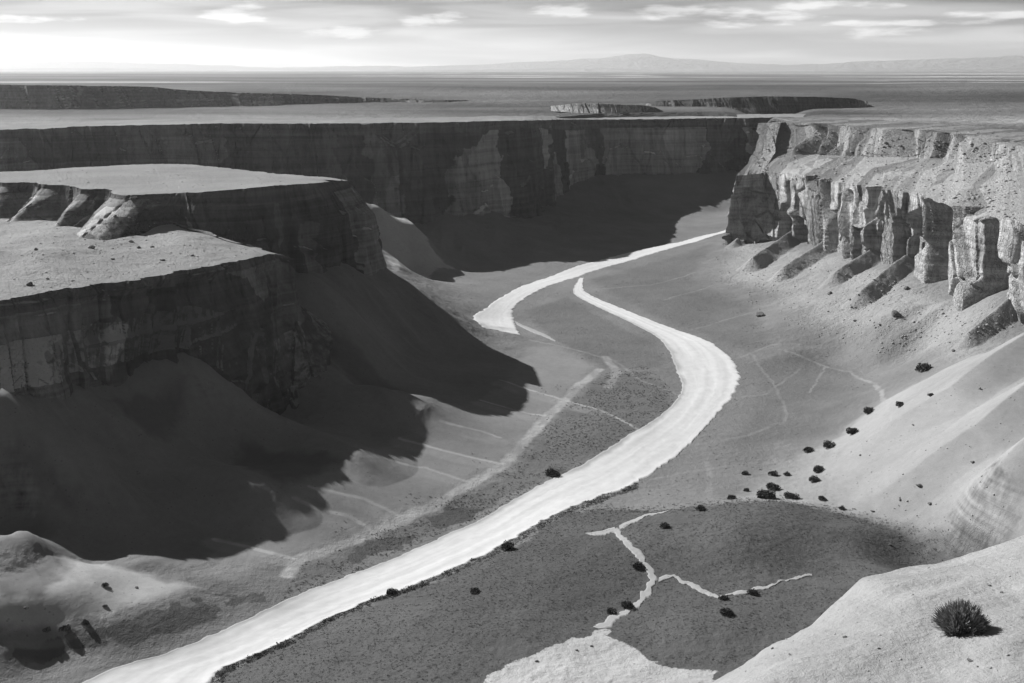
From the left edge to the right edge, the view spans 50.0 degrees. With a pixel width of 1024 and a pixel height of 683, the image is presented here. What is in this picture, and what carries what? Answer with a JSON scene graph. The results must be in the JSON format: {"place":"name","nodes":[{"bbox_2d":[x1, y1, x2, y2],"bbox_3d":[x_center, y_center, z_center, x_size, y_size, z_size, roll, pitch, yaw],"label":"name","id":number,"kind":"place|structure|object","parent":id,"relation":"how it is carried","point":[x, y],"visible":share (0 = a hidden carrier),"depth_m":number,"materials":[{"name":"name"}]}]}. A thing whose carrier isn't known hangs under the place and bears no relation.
{"place":"outdoors","nodes":[
{"label":"outdoors","id":0,"kind":"place"},
{"bbox_2d":[0,114,804,223],"bbox_3d":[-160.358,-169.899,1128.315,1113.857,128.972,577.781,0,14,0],"label":"canyon wall","id":1,"kind":"structure","parent":0,"point":[423,170],"depth_m":957.15,"materials":[{"name":"grey stone"}]},
{"bbox_2d":[82,278,740,682],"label":"river","id":2,"kind":"structure","parent":0,"point":[708,374],"depth_m":371.23,"materials":[{"name":"white liquid"}]},
{"bbox_2d":[0,170,1023,682],"bbox_3d":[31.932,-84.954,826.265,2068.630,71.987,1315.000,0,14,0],"label":"valley floor","id":3,"kind":"structure","parent":0,"point":[194,500],"depth_m":391.51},
{"bbox_2d":[42,626,50,632],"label":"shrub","id":4,"kind":"object","parent":3,"relation":"on","point":[46,629],"visible":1,"depth_m":289.87,"materials":[{"name":"black plant"}]},
{"bbox_2d":[58,624,70,631],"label":"shrub","id":5,"kind":"object","parent":3,"relation":"on","point":[64,628],"visible":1,"depth_m":291.25,"materials":[{"name":"black plant"}]},
{"bbox_2d":[81,619,89,625],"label":"shrub","id":6,"kind":"object","parent":3,"relation":"on","point":[87,622],"visible":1,"depth_m":293.45,"materials":[{"name":"black plant"}]},
{"bbox_2d":[0,218,332,414],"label":"mesa","id":7,"kind":"structure","parent":3,"relation":"on","point":[254,329],"depth_m":434.64,"materials":[{"name":"grey stone"}]},
{"bbox_2d":[0,164,386,275],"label":"mesa","id":8,"kind":"structure","parent":3,"relation":"on","point":[316,224],"depth_m":553.29,"materials":[{"name":"grey stone"}]},
{"bbox_2d":[386,588,398,595],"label":"shrub","id":9,"kind":"object","parent":3,"relation":"on","point":[392,590],"visible":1,"depth_m":320.63,"materials":[{"name":"black plant"}]},
{"bbox_2d":[470,587,479,593],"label":"shrub","id":10,"kind":"object","parent":3,"relation":"on","point":[475,590],"visible":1,"depth_m":315.82,"materials":[{"name":"black plant"}]},
{"bbox_2d":[500,540,514,550],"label":"shrub","id":11,"kind":"object","parent":3,"relation":"on","point":[506,545],"visible":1,"depth_m":348.75,"materials":[{"name":"black plant"}]},
{"bbox_2d":[8,128,1016,671],"bbox_3d":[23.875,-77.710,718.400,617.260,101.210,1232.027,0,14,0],"label":"rubble","id":12,"kind":"object","parent":3,"relation":"on","point":[802,252],"visible":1,"depth_m":637.12,"materials":[{"name":"stone"}]},
{"bbox_2d":[545,468,559,476],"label":"shrub","id":13,"kind":"object","parent":3,"relation":"on","point":[553,472],"visible":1,"depth_m":413.99,"materials":[{"name":"black plant"}]},
{"bbox_2d":[284,278,877,597],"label":"scrub","id":14,"kind":"object","parent":3,"relation":"on","point":[628,396],"visible":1,"depth_m":454.80,"materials":[{"name":"grey plant"}]},
{"bbox_2d":[211,482,972,682],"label":"scrub","id":15,"kind":"object","parent":3,"relation":"on","point":[280,645],"visible":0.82,"depth_m":318.05,"materials":[{"name":"grey plant"}]},
{"bbox_2d":[607,607,616,613],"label":"shrub","id":16,"kind":"object","parent":3,"relation":"on","point":[610,610],"visible":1,"depth_m":303.52,"materials":[{"name":"black plant"}]},
{"bbox_2d":[620,600,633,608],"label":"shrub","id":17,"kind":"object","parent":3,"relation":"on","point":[628,604],"visible":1,"depth_m":306.84,"materials":[{"name":"black plant"}]},
{"bbox_2d":[633,561,643,568],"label":"shrub","id":18,"kind":"object","parent":3,"relation":"on","point":[638,565],"visible":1,"depth_m":329.26,"materials":[{"name":"black plant"}]},
{"bbox_2d":[659,522,669,528],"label":"shrub","id":19,"kind":"object","parent":3,"relation":"on","point":[664,525],"visible":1,"depth_m":355.54,"materials":[{"name":"black plant"}]},
{"bbox_2d":[696,504,705,510],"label":"shrub","id":20,"kind":"object","parent":3,"relation":"on","point":[700,507],"visible":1,"depth_m":372.45,"materials":[{"name":"black plant"}]},
{"bbox_2d":[719,595,727,600],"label":"shrub","id":21,"kind":"object","parent":3,"relation":"on","point":[723,597],"visible":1,"depth_m":307.82,"materials":[{"name":"black plant"}]},
{"bbox_2d":[719,607,733,616],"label":"shrub","id":22,"kind":"object","parent":3,"relation":"on","point":[727,611],"visible":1,"depth_m":296.97,"materials":[{"name":"black plant"}]},
{"bbox_2d":[722,233,730,240],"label":"boulder","id":23,"kind":"object","parent":3,"relation":"on","point":[726,236],"visible":1,"depth_m":919.97,"materials":[{"name":"stone"}]},
{"bbox_2d":[727,494,735,498],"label":"shrub","id":24,"kind":"object","parent":3,"relation":"on","point":[730,496],"visible":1,"depth_m":386.15,"materials":[{"name":"black plant"}]},
{"bbox_2d":[747,588,757,595],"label":"shrub","id":25,"kind":"object","parent":3,"relation":"on","point":[750,591],"visible":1,"depth_m":310.61,"materials":[{"name":"black plant"}]},
{"bbox_2d":[756,312,763,316],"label":"boulder","id":26,"kind":"object","parent":3,"relation":"on","point":[759,314],"visible":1,"depth_m":667.56,"materials":[{"name":"stone"}]},
{"bbox_2d":[756,489,775,499],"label":"shrub","id":27,"kind":"object","parent":3,"relation":"on","point":[767,494],"visible":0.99,"depth_m":387.88,"materials":[{"name":"black plant"}]},
{"bbox_2d":[767,470,777,475],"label":"shrub","id":28,"kind":"object","parent":3,"relation":"on","point":[773,473],"visible":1,"depth_m":419.92,"materials":[{"name":"black plant"}]},
{"bbox_2d":[766,482,780,490],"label":"shrub","id":29,"kind":"object","parent":3,"relation":"on","point":[772,486],"visible":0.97,"depth_m":402.85,"materials":[{"name":"black plant"}]},
{"bbox_2d":[783,491,799,499],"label":"shrub","id":30,"kind":"object","parent":3,"relation":"on","point":[791,496],"visible":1,"depth_m":389.69,"materials":[{"name":"black plant"}]},
{"bbox_2d":[802,446,813,451],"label":"shrub","id":31,"kind":"object","parent":3,"relation":"on","point":[807,448],"visible":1,"depth_m":440.07,"materials":[{"name":"black plant"}]},
{"bbox_2d":[809,475,819,481],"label":"shrub","id":32,"kind":"object","parent":3,"relation":"on","point":[813,478],"visible":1,"depth_m":406.37,"materials":[{"name":"black plant"}]},
{"bbox_2d":[813,465,824,472],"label":"shrub","id":33,"kind":"object","parent":3,"relation":"on","point":[817,467],"visible":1,"depth_m":415.61,"materials":[{"name":"black plant"}]},
{"bbox_2d":[818,496,826,500],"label":"shrub","id":34,"kind":"object","parent":3,"relation":"on","point":[822,497],"visible":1,"depth_m":386.56,"materials":[{"name":"black plant"}]},
{"bbox_2d":[823,440,835,448],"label":"shrub","id":35,"kind":"object","parent":3,"relation":"on","point":[828,444],"visible":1,"depth_m":437.28,"materials":[{"name":"black plant"}]},
{"bbox_2d":[846,427,857,433],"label":"shrub","id":36,"kind":"object","parent":3,"relation":"on","point":[849,430],"visible":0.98,"depth_m":441.98,"materials":[{"name":"black plant"}]},
{"bbox_2d":[863,407,873,413],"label":"shrub","id":37,"kind":"object","parent":3,"relation":"on","point":[867,410],"visible":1,"depth_m":460.67,"materials":[{"name":"black plant"}]},
{"bbox_2d":[722,118,1023,325],"bbox_3d":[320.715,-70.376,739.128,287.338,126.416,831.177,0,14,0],"label":"ledges","id":38,"kind":"object","parent":3,"relation":"on","point":[971,253],"visible":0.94,"depth_m":751.08,"materials":[{"name":"grey stone"}]},
{"bbox_2d":[891,310,899,316],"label":"boulder","id":39,"kind":"object","parent":3,"relation":"on","point":[894,313],"visible":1,"depth_m":579.27,"materials":[{"name":"stone"}]},
{"bbox_2d":[896,401,902,406],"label":"shrub","id":40,"kind":"object","parent":3,"relation":"on","point":[899,404],"visible":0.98,"depth_m":436.44,"materials":[{"name":"grey plant"}]},
{"bbox_2d":[915,363,930,371],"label":"shrub","id":41,"kind":"object","parent":3,"relation":"on","point":[923,367],"visible":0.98,"depth_m":495.46,"materials":[{"name":"black plant"}]},
{"bbox_2d":[0,71,1023,131],"bbox_3d":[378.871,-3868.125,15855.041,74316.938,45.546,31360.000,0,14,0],"label":"plateau","id":42,"kind":"structure","parent":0,"point":[992,99],"depth_m":2161.15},
{"bbox_2d":[0,85,469,108],"bbox_3d":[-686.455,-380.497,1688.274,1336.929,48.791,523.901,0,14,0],"label":"back scarp","id":43,"kind":"structure","parent":42,"relation":"on","point":[40,96],"depth_m":1551.18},
{"bbox_2d":[550,103,662,116],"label":"back scarp","id":44,"kind":"structure","parent":42,"relation":"on","point":[593,108],"depth_m":1356.41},
{"bbox_2d":[645,96,867,113],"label":"back scarp","id":45,"kind":"structure","parent":42,"relation":"on","point":[771,105],"depth_m":1547.74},
{"bbox_2d":[0,53,1023,70],"bbox_3d":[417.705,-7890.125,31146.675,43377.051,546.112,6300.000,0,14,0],"label":"mountains","id":46,"kind":"structure","parent":0,"point":[641,61],"depth_m":29703.62,"materials":[{"name":"grey stone"}]},
{"bbox_2d":[0,67,1023,71],"bbox_3d":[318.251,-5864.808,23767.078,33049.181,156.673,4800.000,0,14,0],"label":"mountains","id":47,"kind":"structure","parent":0,"point":[600,69],"depth_m":23013.98,"materials":[{"name":"grey stone"}]},
{"bbox_2d":[0,0,1023,67],"label":"sky","id":48,"kind":"structure","parent":0,"point":[245,33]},
{"bbox_2d":[515,321,555,340],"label":"dirt path","id":49,"kind":"structure","parent":0,"point":[533,331],"depth_m":643.66,"materials":[{"name":"grey soil"}]},
{"bbox_2d":[473,230,725,334],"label":"dirt road","id":50,"kind":"structure","parent":0,"point":[497,315],"depth_m":781.78,"materials":[{"name":"white soil"}]},
{"bbox_2d":[585,527,615,535],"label":"dirt path","id":51,"kind":"structure","parent":0,"point":[603,532],"depth_m":356.90,"materials":[{"name":"grey soil"}]},
{"bbox_2d":[593,528,656,628],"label":"dirt path","id":52,"kind":"structure","parent":0,"point":[610,620],"depth_m":318.66,"materials":[{"name":"grey soil"}]},
{"bbox_2d":[619,510,669,529],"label":"dirt path","id":53,"kind":"structure","parent":0,"point":[622,526],"depth_m":365.68,"materials":[{"name":"grey soil"}]},
{"bbox_2d":[658,574,718,597],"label":"dirt path","id":54,"kind":"structure","parent":0,"point":[691,584],"depth_m":319.15,"materials":[{"name":"grey soil"}]},
{"bbox_2d":[720,574,811,598],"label":"dirt path","id":55,"kind":"structure","parent":0,"point":[740,592],"depth_m":314.36,"materials":[{"name":"grey soil"}]},
{"bbox_2d":[712,535,1023,682],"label":"foreground hill","id":56,"kind":"structure","parent":0,"point":[818,650],"depth_m":126.74,"materials":[{"name":"white sand"}]},
{"bbox_2d":[930,597,992,636],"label":"bush","id":57,"kind":"object","parent":56,"relation":"on","point":[957,617],"visible":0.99,"depth_m":123.30,"materials":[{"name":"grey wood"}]}
]}

